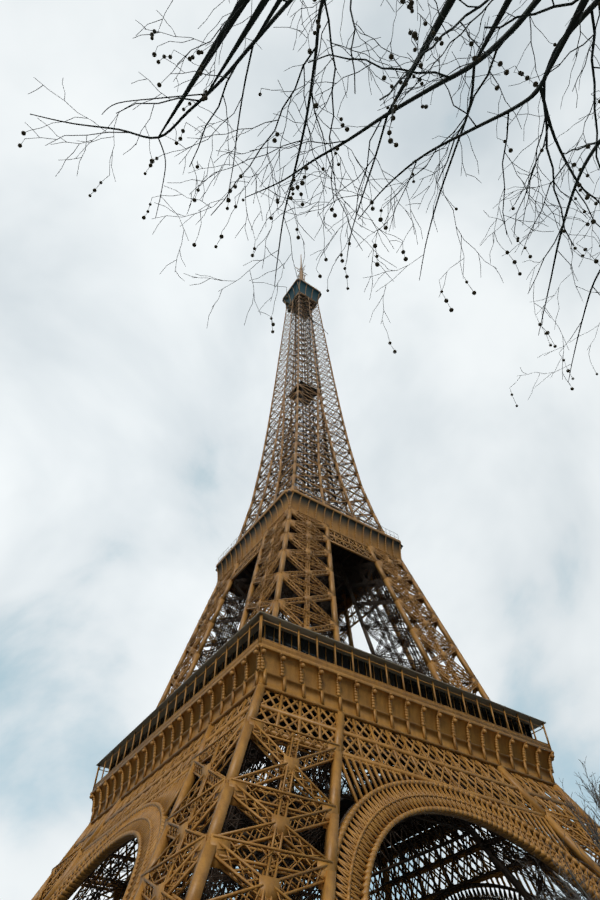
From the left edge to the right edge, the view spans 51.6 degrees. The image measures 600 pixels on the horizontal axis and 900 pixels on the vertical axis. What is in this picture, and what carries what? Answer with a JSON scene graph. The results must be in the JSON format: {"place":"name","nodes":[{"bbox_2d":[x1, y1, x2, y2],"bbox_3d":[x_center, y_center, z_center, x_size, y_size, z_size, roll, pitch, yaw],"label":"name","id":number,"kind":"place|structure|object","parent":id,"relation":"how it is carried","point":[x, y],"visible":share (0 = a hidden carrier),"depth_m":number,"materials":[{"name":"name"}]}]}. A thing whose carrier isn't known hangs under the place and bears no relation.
{"place":"outdoors","nodes":[
{"label":"outdoors","id":0,"kind":"place"},
{"bbox_2d":[0,0,599,899],"label":"sky","id":1,"kind":"structure","parent":0,"point":[133,427],"materials":[{"name":"white"}]},
{"label":"ground","id":2,"kind":"structure","parent":0,"visible":0},
{"bbox_2d":[18,0,599,406],"bbox_3d":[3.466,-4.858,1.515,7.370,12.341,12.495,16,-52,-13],"label":"plane tree","id":3,"kind":"object","parent":2,"relation":"on","point":[579,16],"visible":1,"depth_m":4.18,"materials":[{"name":"black plant"}]},
{"bbox_2d":[510,756,599,899],"bbox_3d":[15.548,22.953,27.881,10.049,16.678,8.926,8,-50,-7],"label":"distant bare tree","id":4,"kind":"object","parent":2,"relation":"on","point":[564,882],"visible":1,"depth_m":30.44,"materials":[{"name":"brown plant"}]},
{"label":"esplanade paving","id":5,"kind":"structure","parent":0,"visible":0},
{"bbox_2d":[31,258,599,899],"bbox_3d":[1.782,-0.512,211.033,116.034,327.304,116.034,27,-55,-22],"label":"eiffel tower","id":6,"kind":"structure","parent":5,"relation":"on","point":[453,756],"depth_m":111.67,"materials":[{"name":"metal"}]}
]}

